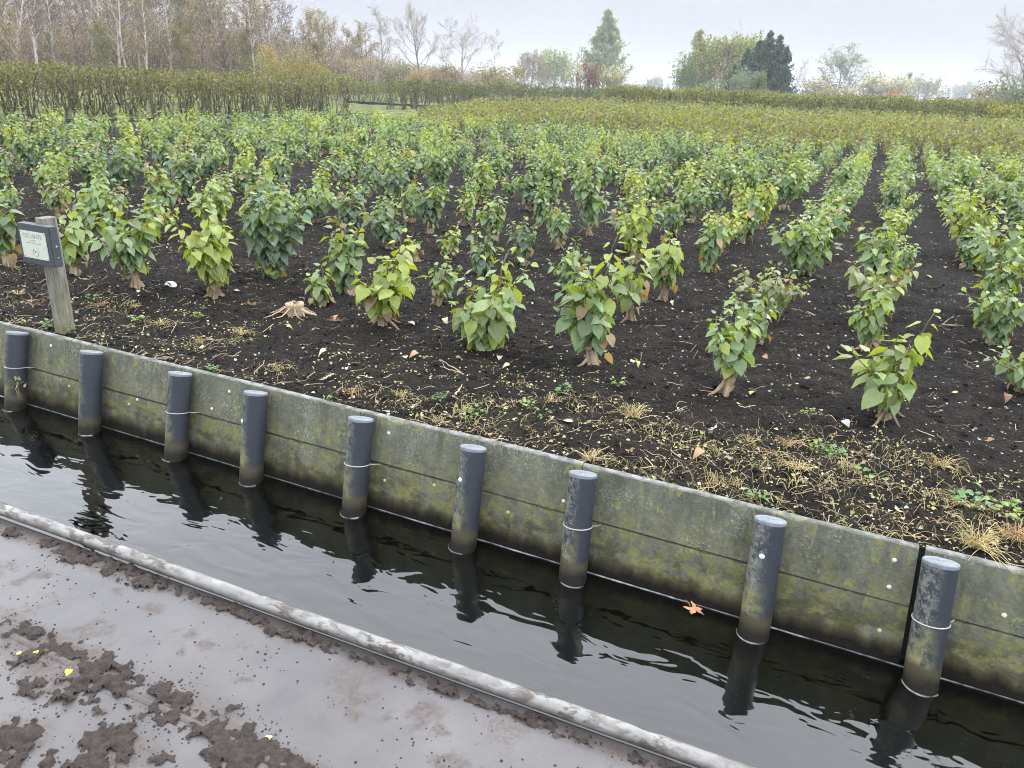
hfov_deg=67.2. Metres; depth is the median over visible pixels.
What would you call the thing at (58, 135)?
lilac bush
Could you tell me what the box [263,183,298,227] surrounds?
lilac bush
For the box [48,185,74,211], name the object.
lilac bush
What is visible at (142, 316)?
weed seedling
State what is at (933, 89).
willow tree
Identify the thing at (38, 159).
lilac bush
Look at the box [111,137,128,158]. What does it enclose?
lilac bush
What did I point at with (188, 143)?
lilac bush
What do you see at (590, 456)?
dry grass tuft
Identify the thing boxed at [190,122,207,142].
lilac bush
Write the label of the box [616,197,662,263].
lilac bush
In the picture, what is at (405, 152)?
lilac bush
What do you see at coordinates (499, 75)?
shrub
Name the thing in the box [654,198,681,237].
lilac bush
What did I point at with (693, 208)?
lilac bush
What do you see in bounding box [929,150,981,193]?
lilac bush
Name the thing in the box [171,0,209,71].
wood tree
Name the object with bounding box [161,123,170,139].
lilac bush
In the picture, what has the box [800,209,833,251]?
lilac bush
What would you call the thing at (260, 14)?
wood tree
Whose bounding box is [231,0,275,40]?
wood tree
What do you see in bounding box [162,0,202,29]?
wood tree
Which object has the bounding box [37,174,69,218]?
lilac bush
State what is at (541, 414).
weed seedling
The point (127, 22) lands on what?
birch tree
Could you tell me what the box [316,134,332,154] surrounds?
lilac bush
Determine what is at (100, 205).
lilac bush
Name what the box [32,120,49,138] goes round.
lilac bush
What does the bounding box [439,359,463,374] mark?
dry twig
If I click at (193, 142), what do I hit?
lilac bush
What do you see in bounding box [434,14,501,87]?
bare tree
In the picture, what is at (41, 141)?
lilac bush
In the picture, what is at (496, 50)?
bare tree
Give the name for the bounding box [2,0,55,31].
wood tree
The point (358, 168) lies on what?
lilac bush
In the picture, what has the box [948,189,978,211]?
lilac bush
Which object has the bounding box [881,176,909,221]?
lilac bush
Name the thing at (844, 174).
lilac bush
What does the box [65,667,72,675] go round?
deck leaf
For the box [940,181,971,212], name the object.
lilac bush
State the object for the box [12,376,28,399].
hanging weed
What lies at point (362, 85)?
lilac hedge
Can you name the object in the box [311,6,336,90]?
birch tree
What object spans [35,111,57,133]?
lilac bush
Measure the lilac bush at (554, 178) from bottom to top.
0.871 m
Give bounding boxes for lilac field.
[9,102,1023,203]
[414,95,1023,158]
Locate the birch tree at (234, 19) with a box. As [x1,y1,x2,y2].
[212,0,247,67]
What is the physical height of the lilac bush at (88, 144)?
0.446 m
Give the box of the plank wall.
[0,321,1023,701]
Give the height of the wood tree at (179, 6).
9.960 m
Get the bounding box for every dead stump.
[139,163,154,171]
[263,300,316,320]
[600,209,617,225]
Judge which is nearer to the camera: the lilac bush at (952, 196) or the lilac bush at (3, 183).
the lilac bush at (3, 183)
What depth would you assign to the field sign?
4.17 m
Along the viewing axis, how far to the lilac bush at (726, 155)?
13.23 m
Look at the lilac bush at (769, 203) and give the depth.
8.63 m
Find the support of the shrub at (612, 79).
on the mossy ground
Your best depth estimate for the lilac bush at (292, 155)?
13.08 m
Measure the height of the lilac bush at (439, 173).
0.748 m
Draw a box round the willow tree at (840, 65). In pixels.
[811,42,875,96]
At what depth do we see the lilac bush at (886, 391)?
3.56 m
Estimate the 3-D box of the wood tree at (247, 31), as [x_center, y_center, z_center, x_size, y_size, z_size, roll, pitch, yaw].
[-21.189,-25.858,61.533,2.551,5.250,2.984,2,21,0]
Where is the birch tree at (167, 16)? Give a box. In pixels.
[146,0,192,75]
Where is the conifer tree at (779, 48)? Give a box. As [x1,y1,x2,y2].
[758,34,797,98]
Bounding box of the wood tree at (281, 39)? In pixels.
[261,32,292,75]
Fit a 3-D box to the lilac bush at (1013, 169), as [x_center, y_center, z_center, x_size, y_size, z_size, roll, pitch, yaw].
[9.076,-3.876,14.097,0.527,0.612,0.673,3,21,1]
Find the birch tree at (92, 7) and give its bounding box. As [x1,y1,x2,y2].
[74,0,114,63]
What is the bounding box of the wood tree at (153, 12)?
[130,0,170,30]
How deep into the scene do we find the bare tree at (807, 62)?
245.64 m
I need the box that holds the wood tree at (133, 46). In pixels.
[119,24,148,90]
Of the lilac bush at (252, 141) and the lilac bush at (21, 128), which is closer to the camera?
the lilac bush at (252, 141)
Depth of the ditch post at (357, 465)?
3.39 m
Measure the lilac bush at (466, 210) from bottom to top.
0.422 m
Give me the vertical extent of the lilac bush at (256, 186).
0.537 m
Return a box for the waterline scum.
[0,395,1023,703]
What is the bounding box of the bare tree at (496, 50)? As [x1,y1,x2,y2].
[486,30,505,89]
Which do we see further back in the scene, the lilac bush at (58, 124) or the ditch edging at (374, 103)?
the ditch edging at (374, 103)
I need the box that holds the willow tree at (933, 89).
[902,71,950,100]
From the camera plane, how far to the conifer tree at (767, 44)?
94.59 m
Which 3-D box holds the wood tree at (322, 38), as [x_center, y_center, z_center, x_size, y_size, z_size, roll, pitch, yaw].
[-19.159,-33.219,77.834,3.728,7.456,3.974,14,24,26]
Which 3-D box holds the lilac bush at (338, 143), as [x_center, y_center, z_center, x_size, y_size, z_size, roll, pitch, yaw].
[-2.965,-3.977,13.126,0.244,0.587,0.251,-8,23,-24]
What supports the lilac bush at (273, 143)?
on the soil
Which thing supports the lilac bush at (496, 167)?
on the soil
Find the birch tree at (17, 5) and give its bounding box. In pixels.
[0,0,37,79]
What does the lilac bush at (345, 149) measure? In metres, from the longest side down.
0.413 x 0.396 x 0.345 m
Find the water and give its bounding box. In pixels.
[0,396,1023,767]
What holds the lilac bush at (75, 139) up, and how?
on the soil
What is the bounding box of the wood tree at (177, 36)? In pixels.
[157,23,197,72]
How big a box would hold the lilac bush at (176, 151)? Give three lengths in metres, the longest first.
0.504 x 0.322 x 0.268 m
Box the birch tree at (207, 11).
[190,0,242,69]
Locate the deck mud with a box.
[0,522,681,767]
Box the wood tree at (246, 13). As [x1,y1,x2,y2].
[215,0,264,61]
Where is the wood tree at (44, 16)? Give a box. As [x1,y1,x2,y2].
[15,0,66,39]
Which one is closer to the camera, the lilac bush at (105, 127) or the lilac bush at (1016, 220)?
the lilac bush at (1016, 220)
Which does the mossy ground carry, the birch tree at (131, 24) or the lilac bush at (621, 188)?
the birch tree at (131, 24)
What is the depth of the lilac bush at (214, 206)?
7.11 m
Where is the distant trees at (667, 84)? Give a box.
[406,77,984,104]
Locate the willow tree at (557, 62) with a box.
[535,46,575,91]
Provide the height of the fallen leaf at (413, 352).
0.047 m
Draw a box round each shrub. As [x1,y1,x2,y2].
[246,49,340,104]
[258,42,276,95]
[285,59,332,103]
[328,73,355,96]
[377,57,412,92]
[403,66,431,89]
[425,63,472,93]
[470,61,525,96]
[563,58,587,94]
[572,59,603,95]
[598,63,628,97]
[696,79,727,103]
[729,65,765,101]
[751,69,766,92]
[798,75,860,106]
[840,70,908,98]
[872,75,916,97]
[881,89,911,101]
[965,80,1015,112]
[985,74,1023,104]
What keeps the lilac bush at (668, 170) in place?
on the soil
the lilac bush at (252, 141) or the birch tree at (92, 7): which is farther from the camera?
the birch tree at (92, 7)
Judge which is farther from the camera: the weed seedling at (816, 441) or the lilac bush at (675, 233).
the lilac bush at (675, 233)
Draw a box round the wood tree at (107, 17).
[83,0,134,60]
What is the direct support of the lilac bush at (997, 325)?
on the soil
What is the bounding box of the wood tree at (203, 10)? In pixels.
[182,0,220,60]
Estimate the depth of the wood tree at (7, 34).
49.39 m
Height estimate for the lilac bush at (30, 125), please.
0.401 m
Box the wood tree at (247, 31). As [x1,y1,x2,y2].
[230,27,260,77]
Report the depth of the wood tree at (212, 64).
58.77 m
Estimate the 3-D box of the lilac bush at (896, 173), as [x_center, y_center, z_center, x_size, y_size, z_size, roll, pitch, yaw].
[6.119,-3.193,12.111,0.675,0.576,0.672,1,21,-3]
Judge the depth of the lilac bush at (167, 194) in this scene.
7.88 m
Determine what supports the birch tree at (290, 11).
on the mossy ground
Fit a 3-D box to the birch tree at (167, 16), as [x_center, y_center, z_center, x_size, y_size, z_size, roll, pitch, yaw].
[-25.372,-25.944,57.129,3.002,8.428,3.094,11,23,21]
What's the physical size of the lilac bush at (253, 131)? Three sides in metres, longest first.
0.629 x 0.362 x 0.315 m
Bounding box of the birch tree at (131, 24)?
[115,0,154,70]
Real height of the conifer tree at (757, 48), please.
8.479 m
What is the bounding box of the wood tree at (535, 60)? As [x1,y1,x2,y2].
[514,49,549,91]
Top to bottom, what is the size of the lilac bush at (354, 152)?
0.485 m
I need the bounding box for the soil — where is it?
[0,103,1023,567]
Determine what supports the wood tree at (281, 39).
on the mossy ground
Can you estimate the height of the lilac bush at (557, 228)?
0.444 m
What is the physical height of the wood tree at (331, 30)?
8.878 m
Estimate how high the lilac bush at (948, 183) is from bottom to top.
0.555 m
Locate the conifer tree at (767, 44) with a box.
[745,30,777,103]
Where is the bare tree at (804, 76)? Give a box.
[795,63,817,89]
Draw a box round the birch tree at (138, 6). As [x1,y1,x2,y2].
[126,0,166,78]
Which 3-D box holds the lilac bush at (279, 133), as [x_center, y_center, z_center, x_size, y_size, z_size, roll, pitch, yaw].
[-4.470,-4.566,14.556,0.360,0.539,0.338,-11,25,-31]
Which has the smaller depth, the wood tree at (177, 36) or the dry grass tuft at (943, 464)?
the dry grass tuft at (943, 464)
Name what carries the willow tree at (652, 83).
on the mossy ground
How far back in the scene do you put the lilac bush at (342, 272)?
5.25 m
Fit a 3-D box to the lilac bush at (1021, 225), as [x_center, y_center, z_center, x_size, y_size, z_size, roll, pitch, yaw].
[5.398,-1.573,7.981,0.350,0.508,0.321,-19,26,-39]
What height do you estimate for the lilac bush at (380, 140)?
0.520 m
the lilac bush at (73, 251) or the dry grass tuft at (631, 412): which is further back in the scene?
the lilac bush at (73, 251)
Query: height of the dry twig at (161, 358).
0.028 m
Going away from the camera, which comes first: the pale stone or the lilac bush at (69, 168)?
the pale stone
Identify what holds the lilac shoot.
on the soil
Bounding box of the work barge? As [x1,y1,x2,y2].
[0,502,754,767]
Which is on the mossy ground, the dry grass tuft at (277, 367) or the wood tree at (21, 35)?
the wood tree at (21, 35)
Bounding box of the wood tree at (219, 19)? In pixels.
[202,0,250,72]
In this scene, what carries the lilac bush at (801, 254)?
on the soil
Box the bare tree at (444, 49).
[434,33,452,68]
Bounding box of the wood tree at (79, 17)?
[61,0,100,38]
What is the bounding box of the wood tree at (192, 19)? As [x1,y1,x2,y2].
[174,0,221,69]
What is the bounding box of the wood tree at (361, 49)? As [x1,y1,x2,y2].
[353,16,376,67]
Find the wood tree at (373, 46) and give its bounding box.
[354,23,382,66]
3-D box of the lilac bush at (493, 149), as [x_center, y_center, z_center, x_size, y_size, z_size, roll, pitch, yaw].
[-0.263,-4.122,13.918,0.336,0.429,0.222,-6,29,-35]
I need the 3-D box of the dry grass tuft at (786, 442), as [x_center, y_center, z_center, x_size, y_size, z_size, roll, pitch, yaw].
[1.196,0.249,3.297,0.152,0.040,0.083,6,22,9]
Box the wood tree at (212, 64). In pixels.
[199,26,221,87]
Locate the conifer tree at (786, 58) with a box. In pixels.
[767,45,799,105]
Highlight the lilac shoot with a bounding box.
[303,261,336,306]
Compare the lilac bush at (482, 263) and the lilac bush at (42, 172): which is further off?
the lilac bush at (42, 172)
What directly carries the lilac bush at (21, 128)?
on the soil
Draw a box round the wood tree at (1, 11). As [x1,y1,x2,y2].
[0,0,27,64]
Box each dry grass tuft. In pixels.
[147,318,173,324]
[233,327,253,334]
[264,363,287,370]
[387,387,410,397]
[420,414,443,421]
[452,403,471,411]
[565,448,609,460]
[591,446,614,459]
[601,403,660,418]
[703,468,724,486]
[726,472,748,487]
[738,431,759,442]
[768,451,816,473]
[774,436,808,447]
[833,456,861,467]
[912,452,967,468]
[932,512,1021,568]
[939,489,971,507]
[983,515,1023,544]
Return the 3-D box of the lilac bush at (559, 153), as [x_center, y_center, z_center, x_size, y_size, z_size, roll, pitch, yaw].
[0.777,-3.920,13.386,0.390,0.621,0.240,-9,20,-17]
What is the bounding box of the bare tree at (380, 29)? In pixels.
[366,6,399,90]
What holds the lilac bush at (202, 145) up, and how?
on the soil
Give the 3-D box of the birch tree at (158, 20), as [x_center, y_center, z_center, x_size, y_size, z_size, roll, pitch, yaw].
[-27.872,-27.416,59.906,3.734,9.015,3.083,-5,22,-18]
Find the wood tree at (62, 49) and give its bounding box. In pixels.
[43,17,78,66]
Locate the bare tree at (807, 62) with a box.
[794,58,809,92]
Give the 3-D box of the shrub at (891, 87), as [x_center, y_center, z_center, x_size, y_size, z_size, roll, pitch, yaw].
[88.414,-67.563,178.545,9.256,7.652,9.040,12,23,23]
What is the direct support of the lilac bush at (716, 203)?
on the soil
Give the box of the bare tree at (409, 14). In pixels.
[387,2,446,92]
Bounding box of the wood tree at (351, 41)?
[341,24,362,67]
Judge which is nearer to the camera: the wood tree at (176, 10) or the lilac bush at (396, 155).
the lilac bush at (396, 155)
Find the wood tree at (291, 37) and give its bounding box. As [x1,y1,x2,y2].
[278,19,311,69]
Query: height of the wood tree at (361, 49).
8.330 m
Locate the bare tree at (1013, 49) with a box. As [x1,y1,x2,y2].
[970,5,1023,100]
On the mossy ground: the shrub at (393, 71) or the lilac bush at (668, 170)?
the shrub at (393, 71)
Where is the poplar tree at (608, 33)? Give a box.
[568,8,634,93]
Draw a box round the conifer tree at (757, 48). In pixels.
[748,37,766,89]
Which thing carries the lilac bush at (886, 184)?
on the soil
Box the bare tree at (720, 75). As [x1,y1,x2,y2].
[711,54,729,86]
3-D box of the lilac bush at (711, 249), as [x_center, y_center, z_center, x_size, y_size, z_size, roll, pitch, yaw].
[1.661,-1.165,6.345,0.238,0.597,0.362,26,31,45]
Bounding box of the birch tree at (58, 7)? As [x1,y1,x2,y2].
[36,0,88,62]
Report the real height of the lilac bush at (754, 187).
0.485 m
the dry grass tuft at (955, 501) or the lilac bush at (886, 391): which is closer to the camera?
the dry grass tuft at (955, 501)
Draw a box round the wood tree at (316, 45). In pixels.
[305,38,330,73]
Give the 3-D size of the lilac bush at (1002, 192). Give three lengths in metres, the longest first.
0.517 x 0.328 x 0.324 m
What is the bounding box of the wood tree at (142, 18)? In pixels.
[124,0,167,51]
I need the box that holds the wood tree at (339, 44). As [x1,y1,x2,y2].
[332,39,354,78]
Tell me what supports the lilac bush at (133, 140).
on the soil
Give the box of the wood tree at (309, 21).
[293,11,314,55]
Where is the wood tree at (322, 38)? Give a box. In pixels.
[304,15,338,61]
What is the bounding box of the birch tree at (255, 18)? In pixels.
[240,0,274,50]
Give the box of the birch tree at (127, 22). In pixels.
[106,0,144,59]
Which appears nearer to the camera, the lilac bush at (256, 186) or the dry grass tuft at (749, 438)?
the dry grass tuft at (749, 438)
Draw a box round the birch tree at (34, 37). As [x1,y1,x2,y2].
[4,0,48,83]
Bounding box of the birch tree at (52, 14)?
[28,0,71,62]
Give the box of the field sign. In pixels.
[17,216,74,333]
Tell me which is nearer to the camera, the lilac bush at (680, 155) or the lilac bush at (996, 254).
the lilac bush at (996, 254)
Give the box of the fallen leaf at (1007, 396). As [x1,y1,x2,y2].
[1004,392,1012,402]
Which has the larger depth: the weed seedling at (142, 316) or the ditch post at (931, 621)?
the weed seedling at (142, 316)
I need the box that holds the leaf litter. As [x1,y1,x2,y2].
[0,125,1023,566]
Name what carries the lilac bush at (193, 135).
on the soil
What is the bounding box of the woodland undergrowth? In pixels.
[0,23,531,95]
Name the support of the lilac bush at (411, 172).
on the soil
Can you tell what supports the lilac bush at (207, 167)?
on the soil
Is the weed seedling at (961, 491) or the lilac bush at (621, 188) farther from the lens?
the lilac bush at (621, 188)
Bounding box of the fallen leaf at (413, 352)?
[409,349,417,357]
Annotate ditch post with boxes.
[4,331,34,411]
[78,350,102,434]
[164,371,199,461]
[239,390,267,485]
[341,416,380,517]
[450,444,486,554]
[558,470,600,586]
[738,515,786,643]
[902,556,960,695]
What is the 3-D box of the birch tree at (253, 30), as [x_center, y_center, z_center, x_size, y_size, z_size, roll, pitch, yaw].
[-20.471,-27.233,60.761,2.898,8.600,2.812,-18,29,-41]
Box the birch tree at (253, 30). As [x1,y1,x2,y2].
[233,0,271,90]
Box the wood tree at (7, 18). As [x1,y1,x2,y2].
[0,1,23,55]
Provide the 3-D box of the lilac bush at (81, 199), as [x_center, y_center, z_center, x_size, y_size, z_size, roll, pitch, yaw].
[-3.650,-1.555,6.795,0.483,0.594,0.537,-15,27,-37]
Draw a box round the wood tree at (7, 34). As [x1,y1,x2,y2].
[0,4,26,86]
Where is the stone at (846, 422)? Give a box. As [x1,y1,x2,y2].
[841,418,849,426]
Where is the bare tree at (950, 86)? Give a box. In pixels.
[942,79,961,97]
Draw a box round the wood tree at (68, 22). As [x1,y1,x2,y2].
[52,0,95,81]
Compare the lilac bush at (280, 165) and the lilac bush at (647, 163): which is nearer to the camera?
the lilac bush at (280, 165)
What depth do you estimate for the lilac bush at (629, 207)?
8.22 m
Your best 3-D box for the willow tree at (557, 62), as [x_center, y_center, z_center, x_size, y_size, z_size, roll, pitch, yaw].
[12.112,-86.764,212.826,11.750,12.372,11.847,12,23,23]
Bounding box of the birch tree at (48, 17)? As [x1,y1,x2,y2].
[24,0,71,61]
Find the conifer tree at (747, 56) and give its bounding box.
[722,47,752,104]
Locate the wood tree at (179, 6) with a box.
[150,0,193,37]
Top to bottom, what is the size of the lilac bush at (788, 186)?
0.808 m
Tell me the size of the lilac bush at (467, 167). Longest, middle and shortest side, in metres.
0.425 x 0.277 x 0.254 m
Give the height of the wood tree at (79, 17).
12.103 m
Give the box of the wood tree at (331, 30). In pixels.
[316,8,342,67]
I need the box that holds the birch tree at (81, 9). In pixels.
[62,0,110,86]
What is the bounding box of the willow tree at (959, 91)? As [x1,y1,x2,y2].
[947,80,982,106]
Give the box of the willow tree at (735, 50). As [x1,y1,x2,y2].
[686,22,773,89]
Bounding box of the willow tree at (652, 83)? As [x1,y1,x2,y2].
[642,75,663,89]
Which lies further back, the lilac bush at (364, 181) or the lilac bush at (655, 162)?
the lilac bush at (655, 162)
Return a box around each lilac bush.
[0,121,9,145]
[0,145,7,161]
[0,152,27,183]
[0,163,11,192]
[0,188,9,211]
[0,193,25,266]
[1,112,23,133]
[2,182,24,213]
[3,122,24,158]
[6,134,37,175]
[11,126,29,148]
[14,119,32,142]
[25,118,39,136]
[30,131,52,155]
[30,156,71,194]
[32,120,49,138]
[33,143,48,168]
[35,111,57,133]
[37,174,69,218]
[39,122,61,145]
[43,125,90,173]
[43,147,70,187]
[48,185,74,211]
[50,116,59,128]
[58,202,97,276]
[59,128,85,144]
[59,153,73,179]
[60,130,86,157]
[65,114,89,144]
[69,173,130,223]
[70,110,90,126]
[71,148,101,182]
[75,140,98,161]
[81,176,127,246]
[83,123,103,141]
[85,144,110,176]
[87,205,162,288]
[88,125,108,155]
[88,140,143,192]
[88,157,109,194]
[92,118,102,140]
[92,130,109,145]
[96,114,108,138]
[110,191,133,214]
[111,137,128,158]
[111,145,136,174]
[116,115,133,141]
[119,129,141,155]
[127,145,150,170]
[136,192,164,240]
[137,123,151,146]
[142,129,170,165]
[142,161,184,214]
[145,119,165,141]
[147,203,183,225]
[148,136,172,182]
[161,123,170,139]
[162,138,200,155]
[163,149,206,203]
[164,127,176,148]
[165,203,236,299]
[167,118,184,147]
[168,144,186,175]
[170,144,199,184]
[174,128,191,143]
[175,132,194,161]
[183,146,221,180]
[186,128,201,150]
[187,174,236,229]
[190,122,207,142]
[192,137,210,157]
[204,128,219,149]
[207,118,225,144]
[207,174,233,199]
[208,134,223,164]
[209,168,235,188]
[210,138,229,169]
[224,126,239,156]
[229,159,260,192]
[231,133,256,173]
[232,150,251,186]
[235,190,314,278]
[240,123,259,150]
[241,123,256,148]
[241,172,290,211]
[242,130,257,157]
[256,129,266,145]
[256,162,277,190]
[257,131,279,165]
[257,156,293,189]
[262,133,286,156]
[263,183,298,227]
[267,128,283,145]
[269,146,292,194]
[277,126,296,157]
[285,176,340,222]
[286,143,304,162]
[292,132,305,149]
[293,131,304,156]
[294,144,311,166]
[307,131,320,161]
[309,166,331,191]
[310,155,337,182]
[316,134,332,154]
[319,223,367,295]
[324,216,361,230]
[326,147,344,170]
[330,138,348,158]
[331,133,345,155]
[331,187,368,239]
[337,155,355,188]
[340,132,354,157]
[343,153,362,178]
[345,180,372,212]
[348,142,364,164]
[351,228,429,329]
[352,124,370,153]
[355,201,408,249]
[358,153,383,197]
[359,143,384,173]
[359,154,412,206]
[363,144,376,163]
[369,141,389,164]
[370,190,396,222]
[375,133,386,151]
[380,145,404,171]
[382,146,399,177]
[395,179,424,222]
[397,146,414,163]
[398,240,423,261]
[399,155,422,188]
[402,151,422,178]
[410,183,452,233]
[415,139,459,194]
[416,129,433,148]
[416,146,429,176]
[419,137,430,155]
[428,255,462,306]
[433,225,460,255]
[439,142,450,155]
[448,247,538,350]
[451,135,470,163]
[454,189,477,226]
[455,175,476,204]
[457,141,471,170]
[461,143,475,158]
[461,153,474,179]
[465,222,497,276]
[470,193,507,240]
[472,156,499,204]
[475,153,489,172]
[487,152,507,185]
[490,144,505,161]
[494,157,512,182]
[497,140,514,163]
[498,171,524,197]
[505,217,537,265]
[515,144,530,168]
[518,168,543,211]
[525,150,541,177]
[531,176,551,226]
[532,140,565,215]
[544,202,574,249]
[545,146,561,182]
[545,153,568,174]
[547,238,590,290]
[551,140,566,166]
[553,226,630,366]
[563,136,577,170]
[564,151,581,180]
[567,157,611,235]
[574,159,588,192]
[579,146,596,169]
[583,149,598,175]
[593,151,614,188]
[599,152,620,165]
[604,238,653,322]
[606,138,620,165]
[606,200,663,250]
[609,160,621,185]
[614,162,639,199]
[614,194,643,226]
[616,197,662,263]
[621,147,643,173]
[624,172,648,202]
[628,179,652,209]
[630,157,646,183]
[638,166,675,205]
[639,150,653,174]
[641,230,683,301]
[642,164,667,188]
[643,144,661,173]
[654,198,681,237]
[659,194,690,243]
[660,160,672,183]
[664,128,708,169]
[668,173,718,223]
[671,160,680,172]
[674,158,701,193]
[674,161,700,198]
[695,207,729,272]
[696,167,712,192]
[699,206,759,252]
[700,160,716,185]
[703,176,729,217]
[705,308,761,396]
[712,151,732,186]
[714,152,753,199]
[721,144,734,170]
[724,287,779,344]
[728,261,814,317]
[729,178,751,215]
[730,158,763,204]
[731,182,767,242]
[748,187,777,220]
[749,163,759,192]
[752,156,770,180]
[754,179,779,229]
[760,154,776,184]
[761,151,813,210]
[766,214,842,276]
[795,158,812,198]
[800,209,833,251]
[802,155,815,170]
[802,193,843,222]
[803,168,820,191]
[813,199,852,252]
[823,154,870,194]
[823,183,850,231]
[824,180,862,215]
[833,309,940,426]
[838,175,862,197]
[842,277,893,351]
[844,251,921,326]
[853,217,905,282]
[869,240,919,277]
[870,227,911,250]
[873,201,921,225]
[877,163,927,195]
[878,177,895,191]
[878,183,922,208]
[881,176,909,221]
[883,144,919,162]
[883,177,902,201]
[884,208,911,237]
[889,162,915,198]
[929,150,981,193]
[934,181,1006,245]
[937,173,965,208]
[939,190,978,233]
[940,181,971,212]
[943,163,953,180]
[944,195,961,228]
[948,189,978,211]
[954,224,990,261]
[958,286,1023,345]
[959,225,1003,270]
[972,220,1023,299]
[972,247,1023,319]
[979,346,1023,392]
[987,177,1005,207]
[994,155,1023,187]
[996,180,1019,216]
[1000,172,1023,198]
[1003,187,1023,232]
[1008,200,1023,238]
[1018,218,1023,248]
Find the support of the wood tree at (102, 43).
on the mossy ground
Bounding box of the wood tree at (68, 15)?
[41,0,93,37]
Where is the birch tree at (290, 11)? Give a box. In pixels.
[268,2,297,48]
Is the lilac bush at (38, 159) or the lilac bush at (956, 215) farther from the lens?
the lilac bush at (38, 159)
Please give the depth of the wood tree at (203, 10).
68.14 m
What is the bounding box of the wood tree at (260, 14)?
[238,0,274,43]
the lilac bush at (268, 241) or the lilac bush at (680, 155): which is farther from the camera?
the lilac bush at (680, 155)
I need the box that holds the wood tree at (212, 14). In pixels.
[189,0,230,43]
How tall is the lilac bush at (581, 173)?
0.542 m
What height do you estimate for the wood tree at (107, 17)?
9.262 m
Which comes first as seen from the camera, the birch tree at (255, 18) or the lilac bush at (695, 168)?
the lilac bush at (695, 168)
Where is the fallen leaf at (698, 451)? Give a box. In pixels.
[692,447,704,459]
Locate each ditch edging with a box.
[0,112,378,125]
[347,101,427,107]
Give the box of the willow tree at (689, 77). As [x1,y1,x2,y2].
[673,53,697,89]
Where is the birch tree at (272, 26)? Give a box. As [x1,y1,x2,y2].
[239,0,294,68]
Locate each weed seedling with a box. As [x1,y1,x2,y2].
[42,318,54,327]
[126,315,144,322]
[204,364,219,372]
[431,392,447,401]
[463,403,488,415]
[519,397,538,408]
[533,408,552,418]
[555,382,574,393]
[609,376,625,386]
[745,488,770,502]
[800,407,816,414]
[805,438,832,452]
[820,444,847,456]
[854,466,885,481]
[948,488,996,510]
[973,482,1020,506]
[995,502,1023,520]
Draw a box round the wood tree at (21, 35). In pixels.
[0,16,39,87]
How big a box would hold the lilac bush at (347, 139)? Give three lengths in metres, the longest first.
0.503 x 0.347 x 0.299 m
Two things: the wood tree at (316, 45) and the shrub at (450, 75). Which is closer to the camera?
the wood tree at (316, 45)
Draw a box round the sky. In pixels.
[0,0,1023,114]
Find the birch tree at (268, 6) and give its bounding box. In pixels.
[257,0,281,49]
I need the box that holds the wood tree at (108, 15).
[81,0,130,34]
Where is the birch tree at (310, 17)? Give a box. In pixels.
[290,7,321,59]
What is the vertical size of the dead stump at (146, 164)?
0.168 m
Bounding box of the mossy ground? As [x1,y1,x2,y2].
[0,84,855,120]
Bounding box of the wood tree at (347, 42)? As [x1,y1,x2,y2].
[337,23,358,73]
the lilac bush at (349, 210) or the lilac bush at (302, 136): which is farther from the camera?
the lilac bush at (302, 136)
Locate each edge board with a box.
[23,123,132,128]
[133,120,218,125]
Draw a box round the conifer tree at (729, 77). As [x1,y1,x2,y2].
[720,64,740,105]
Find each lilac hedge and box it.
[0,58,353,119]
[264,79,494,102]
[379,74,638,109]
[599,83,1023,121]
[985,103,1023,125]
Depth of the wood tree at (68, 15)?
79.11 m
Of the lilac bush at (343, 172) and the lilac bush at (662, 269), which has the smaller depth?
the lilac bush at (662, 269)
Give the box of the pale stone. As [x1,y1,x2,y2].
[165,281,176,286]
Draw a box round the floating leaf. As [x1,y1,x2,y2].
[683,600,703,614]
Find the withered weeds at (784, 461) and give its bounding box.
[0,295,1023,557]
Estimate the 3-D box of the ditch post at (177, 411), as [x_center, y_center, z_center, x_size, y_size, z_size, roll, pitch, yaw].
[-1.698,0.515,3.896,0.143,1.164,0.120,9,8,23]
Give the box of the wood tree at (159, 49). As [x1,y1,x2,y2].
[144,16,180,89]
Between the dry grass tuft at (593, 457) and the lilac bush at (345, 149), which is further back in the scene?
the lilac bush at (345, 149)
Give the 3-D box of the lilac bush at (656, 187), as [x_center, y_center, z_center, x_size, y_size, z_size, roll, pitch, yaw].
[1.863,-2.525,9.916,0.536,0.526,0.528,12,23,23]
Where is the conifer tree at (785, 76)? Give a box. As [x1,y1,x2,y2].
[777,68,792,106]
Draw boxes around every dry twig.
[148,356,171,358]
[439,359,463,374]
[941,316,963,325]
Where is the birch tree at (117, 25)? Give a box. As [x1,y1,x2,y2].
[86,0,141,79]
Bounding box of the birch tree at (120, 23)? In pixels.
[89,0,139,89]
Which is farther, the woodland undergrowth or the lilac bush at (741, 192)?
the woodland undergrowth
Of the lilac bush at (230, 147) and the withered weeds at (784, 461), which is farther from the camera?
the lilac bush at (230, 147)
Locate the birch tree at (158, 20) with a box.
[131,0,177,68]
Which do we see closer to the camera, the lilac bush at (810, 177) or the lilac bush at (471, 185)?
the lilac bush at (471, 185)
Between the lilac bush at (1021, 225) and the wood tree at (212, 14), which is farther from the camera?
the wood tree at (212, 14)
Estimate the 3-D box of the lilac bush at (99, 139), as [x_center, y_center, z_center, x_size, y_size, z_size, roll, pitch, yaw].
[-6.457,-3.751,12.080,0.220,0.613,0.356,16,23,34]
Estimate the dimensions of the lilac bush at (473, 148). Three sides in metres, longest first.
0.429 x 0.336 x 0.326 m
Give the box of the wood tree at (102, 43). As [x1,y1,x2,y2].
[76,17,117,69]
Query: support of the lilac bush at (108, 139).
on the soil
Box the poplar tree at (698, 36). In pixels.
[666,29,718,87]

